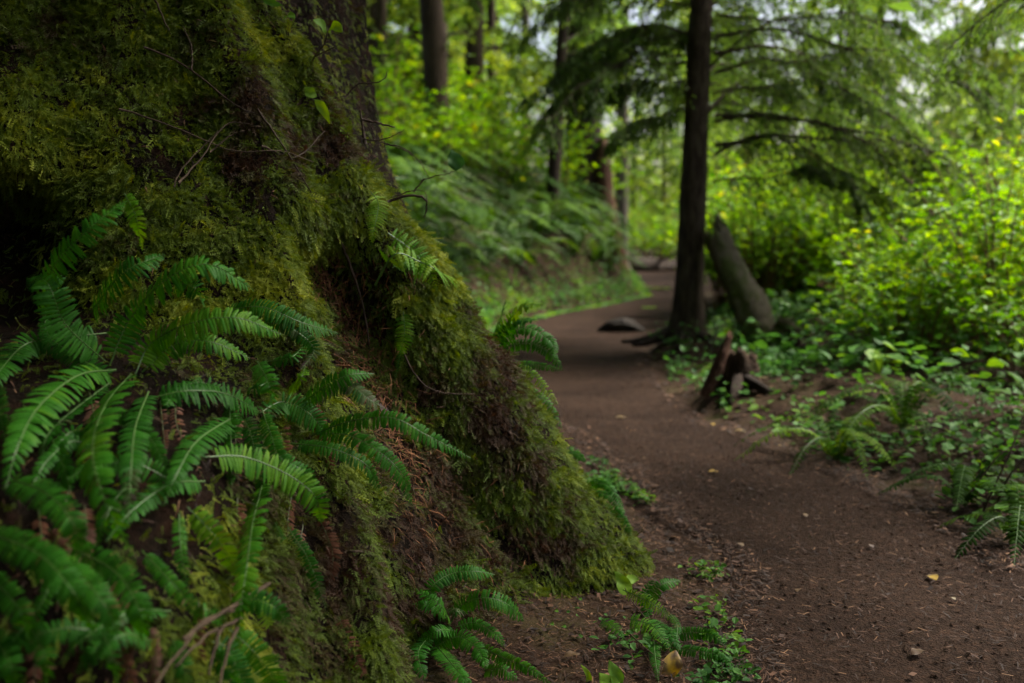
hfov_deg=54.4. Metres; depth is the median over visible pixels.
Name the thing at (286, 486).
sword fern
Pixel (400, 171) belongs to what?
sword fern
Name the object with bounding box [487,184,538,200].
sword fern
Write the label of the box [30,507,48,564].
dead fern frond
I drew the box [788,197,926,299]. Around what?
leafy bush
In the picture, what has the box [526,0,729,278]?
forest tree
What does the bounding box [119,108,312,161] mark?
bare twig
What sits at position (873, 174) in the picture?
leafy bush
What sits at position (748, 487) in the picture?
leaf crumbs
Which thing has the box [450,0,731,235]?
forest tree
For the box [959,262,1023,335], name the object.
leafy bush
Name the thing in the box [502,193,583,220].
sword fern
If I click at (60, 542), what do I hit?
dead fern frond
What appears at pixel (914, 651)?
fallen leaf
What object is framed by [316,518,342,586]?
dead fern frond
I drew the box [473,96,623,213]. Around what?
forest shrub
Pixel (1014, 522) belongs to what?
sword fern
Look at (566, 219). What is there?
sword fern
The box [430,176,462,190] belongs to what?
sword fern
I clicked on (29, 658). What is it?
dead fern frond
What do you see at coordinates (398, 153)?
sword fern
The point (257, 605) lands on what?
sword fern
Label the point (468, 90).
forest shrub
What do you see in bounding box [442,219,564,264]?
sword fern
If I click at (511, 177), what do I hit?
sword fern
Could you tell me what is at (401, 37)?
conifer tree
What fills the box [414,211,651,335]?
ground cover
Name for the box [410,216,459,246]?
sword fern
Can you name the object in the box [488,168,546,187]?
sword fern
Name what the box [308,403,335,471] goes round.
dead fern frond
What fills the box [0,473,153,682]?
sword fern
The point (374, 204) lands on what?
lady fern
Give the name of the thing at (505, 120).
forest shrub
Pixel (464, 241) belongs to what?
sword fern
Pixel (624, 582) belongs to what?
pale leaf plant
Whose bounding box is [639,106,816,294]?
leafy bush
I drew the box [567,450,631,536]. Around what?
sword fern
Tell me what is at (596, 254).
sword fern
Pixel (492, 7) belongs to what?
forest tree
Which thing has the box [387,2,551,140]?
conifer tree
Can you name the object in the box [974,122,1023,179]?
leafy bush
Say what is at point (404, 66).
forest shrub
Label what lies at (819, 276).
leafy bush
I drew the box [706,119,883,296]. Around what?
leafy bush
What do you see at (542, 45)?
sky
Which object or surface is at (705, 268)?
leafy bush
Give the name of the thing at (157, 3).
bare twig
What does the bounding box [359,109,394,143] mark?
bare twig
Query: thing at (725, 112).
conifer tree
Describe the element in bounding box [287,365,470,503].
sword fern
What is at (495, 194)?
sword fern
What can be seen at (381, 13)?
forest tree
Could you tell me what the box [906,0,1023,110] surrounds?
hemlock tree
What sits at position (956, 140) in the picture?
conifer tree
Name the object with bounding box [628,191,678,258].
leafy bush
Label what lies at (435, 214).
sword fern
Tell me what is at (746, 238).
leafy bush
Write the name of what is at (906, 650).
pebbles
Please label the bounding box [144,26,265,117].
bare twig
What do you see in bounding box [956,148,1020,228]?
leafy bush
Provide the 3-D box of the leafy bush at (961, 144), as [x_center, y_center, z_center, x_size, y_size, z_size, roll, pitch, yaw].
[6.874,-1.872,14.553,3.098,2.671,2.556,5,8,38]
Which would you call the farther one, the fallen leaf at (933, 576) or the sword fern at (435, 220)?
the sword fern at (435, 220)
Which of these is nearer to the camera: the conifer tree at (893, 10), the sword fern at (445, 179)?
the sword fern at (445, 179)
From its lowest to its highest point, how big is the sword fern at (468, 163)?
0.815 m
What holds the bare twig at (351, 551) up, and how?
on the mossy tree at (518, 508)
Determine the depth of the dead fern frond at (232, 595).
2.04 m
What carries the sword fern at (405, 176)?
on the ground at (802, 392)
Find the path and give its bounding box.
[514,271,1023,682]
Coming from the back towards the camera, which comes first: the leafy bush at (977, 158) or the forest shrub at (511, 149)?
the forest shrub at (511, 149)
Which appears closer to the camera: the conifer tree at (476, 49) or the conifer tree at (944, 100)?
the conifer tree at (476, 49)
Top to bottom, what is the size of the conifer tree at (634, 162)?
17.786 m
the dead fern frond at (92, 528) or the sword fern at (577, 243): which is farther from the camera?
the sword fern at (577, 243)
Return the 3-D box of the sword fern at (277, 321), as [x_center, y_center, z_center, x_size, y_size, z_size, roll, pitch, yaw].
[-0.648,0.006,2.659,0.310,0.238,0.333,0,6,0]
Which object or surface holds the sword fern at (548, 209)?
on the ground at (802, 392)
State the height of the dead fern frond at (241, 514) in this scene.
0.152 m
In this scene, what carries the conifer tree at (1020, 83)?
on the ground at (802, 392)
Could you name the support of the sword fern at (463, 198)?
on the ground at (802, 392)
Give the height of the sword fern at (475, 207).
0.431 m
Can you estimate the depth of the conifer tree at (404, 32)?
30.86 m
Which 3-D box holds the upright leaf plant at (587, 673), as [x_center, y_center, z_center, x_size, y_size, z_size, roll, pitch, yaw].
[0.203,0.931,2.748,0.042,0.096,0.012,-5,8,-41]
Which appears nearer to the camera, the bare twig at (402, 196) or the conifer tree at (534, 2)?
the bare twig at (402, 196)
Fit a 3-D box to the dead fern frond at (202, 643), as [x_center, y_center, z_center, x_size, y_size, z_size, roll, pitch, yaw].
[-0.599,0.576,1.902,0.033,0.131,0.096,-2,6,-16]
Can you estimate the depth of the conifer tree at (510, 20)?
56.36 m
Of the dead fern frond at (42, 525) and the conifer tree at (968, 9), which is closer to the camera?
the dead fern frond at (42, 525)
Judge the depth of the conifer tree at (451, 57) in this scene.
45.99 m
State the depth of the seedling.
3.10 m
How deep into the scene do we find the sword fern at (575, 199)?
19.13 m
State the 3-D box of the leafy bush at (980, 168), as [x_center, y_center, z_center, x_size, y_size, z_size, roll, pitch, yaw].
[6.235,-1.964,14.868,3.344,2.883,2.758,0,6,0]
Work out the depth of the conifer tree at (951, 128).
36.46 m
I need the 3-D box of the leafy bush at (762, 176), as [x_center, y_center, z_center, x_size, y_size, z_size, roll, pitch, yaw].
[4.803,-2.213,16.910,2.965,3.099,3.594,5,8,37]
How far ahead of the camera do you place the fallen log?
34.06 m
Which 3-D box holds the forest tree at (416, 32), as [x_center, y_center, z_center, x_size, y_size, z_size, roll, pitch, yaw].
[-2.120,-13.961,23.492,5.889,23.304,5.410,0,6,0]
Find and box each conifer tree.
[366,0,479,139]
[387,0,486,134]
[387,0,556,169]
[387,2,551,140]
[387,4,449,103]
[388,8,521,149]
[396,7,510,164]
[447,0,546,165]
[447,3,519,166]
[448,0,565,166]
[454,15,515,160]
[500,12,543,186]
[612,76,660,248]
[628,0,727,224]
[628,22,681,250]
[646,15,721,231]
[647,74,723,250]
[671,0,770,218]
[672,44,741,185]
[707,12,790,212]
[709,2,745,213]
[732,14,789,195]
[740,2,798,183]
[742,0,956,167]
[783,0,891,179]
[790,12,834,167]
[819,0,962,162]
[829,1,919,168]
[896,0,1023,174]
[918,0,978,159]
[927,0,1023,168]
[927,1,999,159]
[936,0,1019,171]
[947,48,1023,163]
[950,0,1023,170]
[959,67,1023,159]
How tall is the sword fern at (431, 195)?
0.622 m
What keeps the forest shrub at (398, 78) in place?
on the ground at (802, 392)
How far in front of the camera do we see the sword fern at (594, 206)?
20.60 m
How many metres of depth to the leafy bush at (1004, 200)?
12.47 m
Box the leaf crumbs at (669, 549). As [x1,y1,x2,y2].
[485,260,1023,626]
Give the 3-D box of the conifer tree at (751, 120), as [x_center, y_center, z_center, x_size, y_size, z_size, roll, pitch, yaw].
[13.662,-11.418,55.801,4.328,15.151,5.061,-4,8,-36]
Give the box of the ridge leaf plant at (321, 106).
[305,87,347,137]
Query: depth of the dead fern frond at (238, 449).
2.33 m
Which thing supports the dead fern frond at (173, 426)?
on the mossy tree at (518, 508)
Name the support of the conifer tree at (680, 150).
on the ground at (802, 392)
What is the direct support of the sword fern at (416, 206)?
on the ground at (802, 392)
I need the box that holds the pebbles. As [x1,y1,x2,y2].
[531,370,1023,681]
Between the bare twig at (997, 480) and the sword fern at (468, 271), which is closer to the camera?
the bare twig at (997, 480)
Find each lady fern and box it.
[365,191,389,245]
[374,228,485,310]
[393,311,414,382]
[599,589,683,651]
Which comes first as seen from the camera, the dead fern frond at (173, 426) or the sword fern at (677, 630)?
the dead fern frond at (173, 426)
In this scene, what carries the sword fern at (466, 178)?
on the ground at (802, 392)
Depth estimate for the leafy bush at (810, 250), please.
14.61 m
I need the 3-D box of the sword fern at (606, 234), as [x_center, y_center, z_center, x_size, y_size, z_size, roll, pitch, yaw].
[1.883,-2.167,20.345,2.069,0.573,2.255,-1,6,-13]
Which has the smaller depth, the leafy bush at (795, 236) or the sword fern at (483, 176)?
the leafy bush at (795, 236)
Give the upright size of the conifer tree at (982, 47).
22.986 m
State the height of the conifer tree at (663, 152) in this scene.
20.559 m
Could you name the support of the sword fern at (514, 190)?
on the ground at (802, 392)
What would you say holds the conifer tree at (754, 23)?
on the ground at (802, 392)
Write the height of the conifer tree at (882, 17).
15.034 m
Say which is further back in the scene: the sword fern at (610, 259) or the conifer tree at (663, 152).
the conifer tree at (663, 152)
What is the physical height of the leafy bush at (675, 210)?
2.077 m
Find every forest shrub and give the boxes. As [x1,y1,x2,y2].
[369,7,504,144]
[371,57,425,140]
[374,62,500,190]
[394,28,536,164]
[400,84,564,199]
[449,53,563,172]
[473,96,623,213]
[518,118,650,204]
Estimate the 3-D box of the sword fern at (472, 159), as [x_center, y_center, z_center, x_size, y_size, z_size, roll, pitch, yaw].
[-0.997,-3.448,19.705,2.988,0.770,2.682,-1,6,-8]
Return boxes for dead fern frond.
[22,613,43,682]
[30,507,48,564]
[48,527,69,613]
[55,487,92,568]
[61,537,93,595]
[73,448,99,507]
[75,505,96,562]
[79,392,103,455]
[102,582,128,643]
[106,628,138,682]
[119,601,138,655]
[146,623,162,681]
[159,401,169,455]
[169,396,203,479]
[192,602,206,675]
[224,578,246,643]
[229,498,246,581]
[233,404,243,492]
[279,416,301,501]
[284,497,295,552]
[297,524,316,587]
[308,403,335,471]
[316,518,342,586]
[334,617,367,678]
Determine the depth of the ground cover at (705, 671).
3.05 m
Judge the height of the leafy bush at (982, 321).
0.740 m
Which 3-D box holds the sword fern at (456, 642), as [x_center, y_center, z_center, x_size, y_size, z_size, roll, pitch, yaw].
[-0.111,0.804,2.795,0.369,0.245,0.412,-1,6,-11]
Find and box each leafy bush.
[613,179,650,247]
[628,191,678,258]
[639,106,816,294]
[642,141,834,291]
[649,206,794,304]
[650,208,711,256]
[652,132,855,311]
[653,194,755,274]
[654,170,786,311]
[671,146,782,283]
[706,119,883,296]
[709,155,884,303]
[709,187,844,304]
[710,141,840,291]
[711,105,945,305]
[724,103,899,297]
[735,150,849,285]
[757,194,894,294]
[781,236,1023,367]
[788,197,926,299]
[795,115,939,214]
[796,207,933,312]
[797,209,1021,348]
[808,134,972,300]
[826,209,992,306]
[828,122,1017,245]
[836,163,1021,248]
[839,109,1023,365]
[854,95,1023,325]
[864,221,1022,342]
[870,117,1023,352]
[872,110,1019,223]
[902,121,1021,177]
[915,227,1023,335]
[943,280,1023,387]
[948,118,1023,185]
[949,169,1023,245]
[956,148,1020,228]
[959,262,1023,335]
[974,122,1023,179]
[989,284,1023,352]
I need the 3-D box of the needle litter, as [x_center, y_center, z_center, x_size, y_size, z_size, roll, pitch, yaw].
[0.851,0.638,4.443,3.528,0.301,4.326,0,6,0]
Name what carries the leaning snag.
on the ground at (802, 392)
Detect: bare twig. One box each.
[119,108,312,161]
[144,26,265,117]
[154,0,170,33]
[156,582,270,682]
[173,130,217,186]
[178,122,260,183]
[256,108,324,204]
[336,237,370,348]
[344,71,387,97]
[344,550,362,553]
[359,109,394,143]
[362,116,428,176]
[387,194,427,217]
[392,149,464,200]
[404,354,474,394]
[970,419,1023,513]
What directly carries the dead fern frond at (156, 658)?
on the mossy tree at (518, 508)
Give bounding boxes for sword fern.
[0,193,281,562]
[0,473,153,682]
[0,573,96,671]
[22,403,168,494]
[56,589,289,682]
[61,453,205,545]
[142,361,330,644]
[161,376,326,497]
[166,627,287,682]
[222,298,337,396]
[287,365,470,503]
[384,141,430,169]
[385,138,476,179]
[386,143,471,183]
[387,153,426,176]
[388,139,468,183]
[388,156,485,212]
[391,155,446,185]
[391,165,440,182]
[394,170,450,201]
[395,172,463,216]
[396,178,460,214]
[396,180,516,223]
[398,185,437,213]
[399,170,462,194]
[402,167,489,200]
[404,185,491,226]
[404,202,463,248]
[405,181,500,214]
[406,202,461,218]
[407,145,515,189]
[408,564,549,682]
[409,201,482,238]
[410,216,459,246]
[415,178,494,204]
[417,165,482,182]
[418,181,518,213]
[418,222,552,300]
[420,151,510,170]
[426,213,534,262]
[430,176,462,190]
[437,236,511,271]
[438,204,577,256]
[438,229,517,251]
[438,243,515,281]
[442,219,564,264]
[442,230,526,266]
[443,202,513,222]
[447,173,518,199]
[454,147,529,173]
[455,163,534,187]
[462,167,572,202]
[466,167,525,189]
[468,190,556,220]
[472,162,545,189]
[474,176,585,214]
[476,200,538,225]
[484,168,572,188]
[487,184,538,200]
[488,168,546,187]
[489,212,602,253]
[490,180,610,217]
[492,199,603,235]
[493,300,562,426]
[500,238,570,264]
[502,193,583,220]
[513,203,610,233]
[521,183,626,222]
[525,181,618,213]
[544,202,636,233]
[545,223,642,257]
[563,196,615,217]
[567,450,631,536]
[571,210,618,228]
[580,238,639,262]
[591,221,652,242]
[600,247,647,268]
[639,578,734,682]
[695,361,712,376]
[734,402,911,479]
[806,373,1022,460]
[878,461,1023,509]
[940,482,1023,566]
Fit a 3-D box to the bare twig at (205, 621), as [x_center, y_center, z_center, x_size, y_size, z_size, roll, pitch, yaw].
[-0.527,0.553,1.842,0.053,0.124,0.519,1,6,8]
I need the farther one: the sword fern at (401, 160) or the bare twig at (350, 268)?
the sword fern at (401, 160)
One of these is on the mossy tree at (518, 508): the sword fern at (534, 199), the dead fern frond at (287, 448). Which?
the dead fern frond at (287, 448)
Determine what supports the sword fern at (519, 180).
on the ground at (802, 392)
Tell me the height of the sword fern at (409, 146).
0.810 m
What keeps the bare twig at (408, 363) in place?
attached to the mossy tree at (518, 508)
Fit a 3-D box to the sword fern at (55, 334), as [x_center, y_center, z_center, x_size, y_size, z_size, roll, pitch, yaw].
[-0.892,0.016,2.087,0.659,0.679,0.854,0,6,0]
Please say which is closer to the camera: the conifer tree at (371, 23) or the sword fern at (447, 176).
the sword fern at (447, 176)
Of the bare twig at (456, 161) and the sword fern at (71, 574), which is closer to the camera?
the sword fern at (71, 574)
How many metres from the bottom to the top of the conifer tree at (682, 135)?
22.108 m
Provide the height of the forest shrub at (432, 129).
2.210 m
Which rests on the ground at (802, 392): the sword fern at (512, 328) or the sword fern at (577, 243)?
the sword fern at (577, 243)
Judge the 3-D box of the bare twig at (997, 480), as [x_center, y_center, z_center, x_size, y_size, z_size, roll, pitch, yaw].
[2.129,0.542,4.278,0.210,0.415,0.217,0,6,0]
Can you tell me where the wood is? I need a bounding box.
[485,33,1022,249]
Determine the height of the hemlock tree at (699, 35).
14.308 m
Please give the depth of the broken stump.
7.04 m
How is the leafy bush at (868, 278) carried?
on the ground at (802, 392)
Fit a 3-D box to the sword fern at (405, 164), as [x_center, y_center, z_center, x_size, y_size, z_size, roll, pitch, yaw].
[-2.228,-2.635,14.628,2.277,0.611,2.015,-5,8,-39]
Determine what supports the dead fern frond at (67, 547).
on the mossy tree at (518, 508)
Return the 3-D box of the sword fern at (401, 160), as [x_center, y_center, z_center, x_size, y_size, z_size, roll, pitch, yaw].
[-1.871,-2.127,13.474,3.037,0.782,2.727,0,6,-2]
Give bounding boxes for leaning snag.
[698,211,803,349]
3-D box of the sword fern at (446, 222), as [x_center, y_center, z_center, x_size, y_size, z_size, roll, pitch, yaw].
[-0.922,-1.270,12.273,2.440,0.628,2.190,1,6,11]
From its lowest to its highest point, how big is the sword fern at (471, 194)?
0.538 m
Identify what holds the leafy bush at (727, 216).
on the ground at (802, 392)
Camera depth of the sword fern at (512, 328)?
3.93 m
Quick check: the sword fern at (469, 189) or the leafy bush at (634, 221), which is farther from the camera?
the leafy bush at (634, 221)
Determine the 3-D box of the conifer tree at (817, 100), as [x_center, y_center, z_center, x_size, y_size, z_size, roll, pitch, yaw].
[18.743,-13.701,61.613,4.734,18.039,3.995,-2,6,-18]
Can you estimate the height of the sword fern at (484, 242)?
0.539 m
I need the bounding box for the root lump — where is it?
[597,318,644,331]
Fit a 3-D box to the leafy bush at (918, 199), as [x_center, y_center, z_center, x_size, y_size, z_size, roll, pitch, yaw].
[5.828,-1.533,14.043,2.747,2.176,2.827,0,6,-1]
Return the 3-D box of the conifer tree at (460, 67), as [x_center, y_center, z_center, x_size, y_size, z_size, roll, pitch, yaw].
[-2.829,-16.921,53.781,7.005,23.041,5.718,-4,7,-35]
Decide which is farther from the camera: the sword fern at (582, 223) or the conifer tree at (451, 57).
the conifer tree at (451, 57)
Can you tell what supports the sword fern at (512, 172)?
on the ground at (802, 392)
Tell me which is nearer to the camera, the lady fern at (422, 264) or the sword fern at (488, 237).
the lady fern at (422, 264)
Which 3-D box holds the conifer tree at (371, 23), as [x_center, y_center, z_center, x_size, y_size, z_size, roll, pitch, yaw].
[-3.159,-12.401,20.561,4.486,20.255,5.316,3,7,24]
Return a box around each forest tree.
[376,0,475,130]
[389,0,514,166]
[407,0,503,138]
[419,0,458,194]
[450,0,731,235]
[482,0,689,285]
[520,0,556,181]
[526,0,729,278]
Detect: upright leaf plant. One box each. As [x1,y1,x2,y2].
[581,665,591,681]
[599,660,623,682]
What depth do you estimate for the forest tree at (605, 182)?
21.09 m
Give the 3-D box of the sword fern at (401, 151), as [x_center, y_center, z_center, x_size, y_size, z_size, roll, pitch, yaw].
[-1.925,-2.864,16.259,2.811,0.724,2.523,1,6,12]
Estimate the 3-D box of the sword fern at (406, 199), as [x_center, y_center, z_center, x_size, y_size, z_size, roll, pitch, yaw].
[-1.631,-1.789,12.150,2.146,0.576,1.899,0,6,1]
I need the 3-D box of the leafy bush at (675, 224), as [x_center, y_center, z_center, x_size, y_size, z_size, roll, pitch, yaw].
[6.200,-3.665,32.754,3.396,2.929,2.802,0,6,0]
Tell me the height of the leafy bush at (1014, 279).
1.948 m
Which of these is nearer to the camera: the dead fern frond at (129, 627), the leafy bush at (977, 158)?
the dead fern frond at (129, 627)
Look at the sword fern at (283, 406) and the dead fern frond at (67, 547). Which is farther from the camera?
the sword fern at (283, 406)
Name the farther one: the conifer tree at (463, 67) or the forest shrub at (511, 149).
the conifer tree at (463, 67)
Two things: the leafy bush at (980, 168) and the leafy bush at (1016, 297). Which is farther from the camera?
the leafy bush at (980, 168)
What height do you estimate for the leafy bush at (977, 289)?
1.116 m
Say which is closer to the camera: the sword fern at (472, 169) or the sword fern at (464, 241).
the sword fern at (464, 241)
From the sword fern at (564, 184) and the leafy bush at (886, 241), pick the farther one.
the sword fern at (564, 184)
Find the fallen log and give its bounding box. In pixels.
[629,251,676,271]
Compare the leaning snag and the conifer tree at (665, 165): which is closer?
the leaning snag
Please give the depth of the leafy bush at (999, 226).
8.27 m
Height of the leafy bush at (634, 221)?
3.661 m
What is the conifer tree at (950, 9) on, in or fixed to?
on the ground at (802, 392)
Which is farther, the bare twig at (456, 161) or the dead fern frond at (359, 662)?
the bare twig at (456, 161)
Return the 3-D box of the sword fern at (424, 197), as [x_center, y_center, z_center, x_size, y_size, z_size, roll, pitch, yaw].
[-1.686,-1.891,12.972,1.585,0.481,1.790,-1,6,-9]
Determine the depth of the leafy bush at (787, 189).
16.07 m
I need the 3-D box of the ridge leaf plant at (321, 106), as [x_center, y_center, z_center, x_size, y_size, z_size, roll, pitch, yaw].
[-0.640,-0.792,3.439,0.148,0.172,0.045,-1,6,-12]
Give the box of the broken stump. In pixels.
[699,330,773,405]
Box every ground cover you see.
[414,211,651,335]
[565,446,760,682]
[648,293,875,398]
[662,290,1023,529]
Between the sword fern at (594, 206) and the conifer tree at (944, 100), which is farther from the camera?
the conifer tree at (944, 100)
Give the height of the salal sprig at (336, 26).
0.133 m
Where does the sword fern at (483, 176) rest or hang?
on the ground at (802, 392)
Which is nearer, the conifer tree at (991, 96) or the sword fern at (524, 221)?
the sword fern at (524, 221)
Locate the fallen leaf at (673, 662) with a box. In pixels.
[629,634,682,676]
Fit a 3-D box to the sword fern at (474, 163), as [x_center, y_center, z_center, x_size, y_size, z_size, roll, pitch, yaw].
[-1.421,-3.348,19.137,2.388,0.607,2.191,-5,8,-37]
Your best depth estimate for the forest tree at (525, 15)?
35.88 m
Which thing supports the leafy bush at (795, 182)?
on the ground at (802, 392)
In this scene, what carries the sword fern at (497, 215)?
on the ground at (802, 392)
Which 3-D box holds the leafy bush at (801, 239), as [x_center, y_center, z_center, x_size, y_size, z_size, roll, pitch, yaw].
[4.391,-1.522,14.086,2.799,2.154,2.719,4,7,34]
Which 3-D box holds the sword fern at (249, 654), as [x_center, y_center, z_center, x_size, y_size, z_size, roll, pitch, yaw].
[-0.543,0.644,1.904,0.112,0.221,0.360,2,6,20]
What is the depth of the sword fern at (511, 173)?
19.30 m
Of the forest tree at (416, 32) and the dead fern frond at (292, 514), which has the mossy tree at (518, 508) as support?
the dead fern frond at (292, 514)
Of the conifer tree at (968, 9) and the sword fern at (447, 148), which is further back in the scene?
the conifer tree at (968, 9)
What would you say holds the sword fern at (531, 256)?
on the ground at (802, 392)
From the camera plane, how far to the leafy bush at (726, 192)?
17.64 m
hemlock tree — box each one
[502,0,1023,349]
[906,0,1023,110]
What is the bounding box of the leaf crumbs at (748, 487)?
[408,267,1023,682]
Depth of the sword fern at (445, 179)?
15.71 m
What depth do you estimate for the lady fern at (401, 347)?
3.35 m
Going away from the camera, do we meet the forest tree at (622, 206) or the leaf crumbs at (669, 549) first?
the leaf crumbs at (669, 549)
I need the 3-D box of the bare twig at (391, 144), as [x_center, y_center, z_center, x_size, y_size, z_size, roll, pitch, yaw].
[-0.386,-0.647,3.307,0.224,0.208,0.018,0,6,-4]
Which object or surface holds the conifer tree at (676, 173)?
on the ground at (802, 392)
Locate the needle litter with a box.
[408,383,1023,682]
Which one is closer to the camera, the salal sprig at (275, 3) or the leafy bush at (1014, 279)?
the salal sprig at (275, 3)
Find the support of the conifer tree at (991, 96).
on the ground at (802, 392)
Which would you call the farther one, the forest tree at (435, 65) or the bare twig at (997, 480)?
the forest tree at (435, 65)
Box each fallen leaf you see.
[563,650,579,656]
[629,634,682,676]
[911,648,923,654]
[927,574,937,579]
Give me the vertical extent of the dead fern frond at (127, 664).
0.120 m
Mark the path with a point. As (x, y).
(595, 352)
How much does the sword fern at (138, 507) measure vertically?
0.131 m
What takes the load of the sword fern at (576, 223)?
on the ground at (802, 392)
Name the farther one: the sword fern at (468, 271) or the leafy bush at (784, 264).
the leafy bush at (784, 264)
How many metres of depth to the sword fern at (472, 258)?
10.16 m
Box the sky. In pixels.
[388,0,1023,225]
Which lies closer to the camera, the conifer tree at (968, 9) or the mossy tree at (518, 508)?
the mossy tree at (518, 508)
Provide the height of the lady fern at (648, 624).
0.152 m
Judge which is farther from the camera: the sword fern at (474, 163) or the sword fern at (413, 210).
the sword fern at (474, 163)
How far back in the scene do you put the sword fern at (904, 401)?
5.64 m
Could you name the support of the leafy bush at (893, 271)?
on the ground at (802, 392)
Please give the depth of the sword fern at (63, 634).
1.70 m
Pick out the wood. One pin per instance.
(652, 176)
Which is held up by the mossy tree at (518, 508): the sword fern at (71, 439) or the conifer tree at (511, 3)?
the sword fern at (71, 439)
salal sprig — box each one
[263,0,294,19]
[311,18,342,62]
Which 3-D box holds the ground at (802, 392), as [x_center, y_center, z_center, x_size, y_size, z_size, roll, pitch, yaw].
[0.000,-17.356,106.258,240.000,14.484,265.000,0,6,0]
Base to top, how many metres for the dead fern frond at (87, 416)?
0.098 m
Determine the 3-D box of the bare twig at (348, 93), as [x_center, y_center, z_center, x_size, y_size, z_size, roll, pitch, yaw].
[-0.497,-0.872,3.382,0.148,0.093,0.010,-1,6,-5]
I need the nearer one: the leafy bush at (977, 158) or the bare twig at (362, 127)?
the bare twig at (362, 127)
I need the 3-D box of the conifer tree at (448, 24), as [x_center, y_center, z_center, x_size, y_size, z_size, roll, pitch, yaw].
[-2.792,-12.636,30.885,5.696,18.737,4.650,2,6,18]
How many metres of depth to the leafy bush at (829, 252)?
11.84 m
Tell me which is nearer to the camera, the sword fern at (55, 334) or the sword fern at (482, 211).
the sword fern at (55, 334)
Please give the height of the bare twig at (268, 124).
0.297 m
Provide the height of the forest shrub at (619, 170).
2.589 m
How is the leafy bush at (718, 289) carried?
on the ground at (802, 392)
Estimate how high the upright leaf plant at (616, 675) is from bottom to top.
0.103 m
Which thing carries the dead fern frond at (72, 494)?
on the mossy tree at (518, 508)
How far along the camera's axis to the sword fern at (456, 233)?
13.48 m
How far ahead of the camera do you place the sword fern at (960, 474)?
4.49 m
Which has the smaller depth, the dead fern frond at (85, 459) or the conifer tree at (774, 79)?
the dead fern frond at (85, 459)
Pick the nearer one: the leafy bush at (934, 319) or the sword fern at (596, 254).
the leafy bush at (934, 319)
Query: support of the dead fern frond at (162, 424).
on the mossy tree at (518, 508)
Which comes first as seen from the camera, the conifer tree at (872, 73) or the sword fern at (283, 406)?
the sword fern at (283, 406)
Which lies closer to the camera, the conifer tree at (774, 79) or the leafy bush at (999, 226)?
the leafy bush at (999, 226)
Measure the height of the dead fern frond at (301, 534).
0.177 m
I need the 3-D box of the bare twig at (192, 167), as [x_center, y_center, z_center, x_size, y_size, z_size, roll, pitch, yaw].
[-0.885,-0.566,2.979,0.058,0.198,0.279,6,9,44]
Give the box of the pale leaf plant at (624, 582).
[614,571,650,623]
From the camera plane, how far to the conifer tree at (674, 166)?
58.14 m
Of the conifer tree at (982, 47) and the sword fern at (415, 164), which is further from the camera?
the conifer tree at (982, 47)
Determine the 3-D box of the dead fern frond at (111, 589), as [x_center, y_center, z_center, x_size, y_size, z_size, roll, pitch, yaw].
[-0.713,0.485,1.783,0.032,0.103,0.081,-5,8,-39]
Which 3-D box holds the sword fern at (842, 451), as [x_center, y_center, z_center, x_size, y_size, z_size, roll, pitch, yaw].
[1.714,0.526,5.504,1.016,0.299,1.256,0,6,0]
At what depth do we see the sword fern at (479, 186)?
16.30 m
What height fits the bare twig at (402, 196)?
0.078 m
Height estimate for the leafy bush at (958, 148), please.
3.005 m
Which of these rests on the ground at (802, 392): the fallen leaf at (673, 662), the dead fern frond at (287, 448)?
the fallen leaf at (673, 662)
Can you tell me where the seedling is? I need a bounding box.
[549,597,581,627]
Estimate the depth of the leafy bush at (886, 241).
8.69 m
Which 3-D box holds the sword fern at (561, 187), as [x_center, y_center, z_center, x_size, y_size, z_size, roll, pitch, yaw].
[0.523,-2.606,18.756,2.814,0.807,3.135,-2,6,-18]
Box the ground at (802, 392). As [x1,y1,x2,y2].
[400,182,1023,682]
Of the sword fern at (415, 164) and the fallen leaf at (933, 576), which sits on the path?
the fallen leaf at (933, 576)
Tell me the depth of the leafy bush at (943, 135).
9.98 m
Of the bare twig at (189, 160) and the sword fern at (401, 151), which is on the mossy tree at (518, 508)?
the bare twig at (189, 160)
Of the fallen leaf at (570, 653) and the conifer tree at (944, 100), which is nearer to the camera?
the fallen leaf at (570, 653)
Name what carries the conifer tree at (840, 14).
on the ground at (802, 392)
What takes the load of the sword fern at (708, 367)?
on the ground at (802, 392)

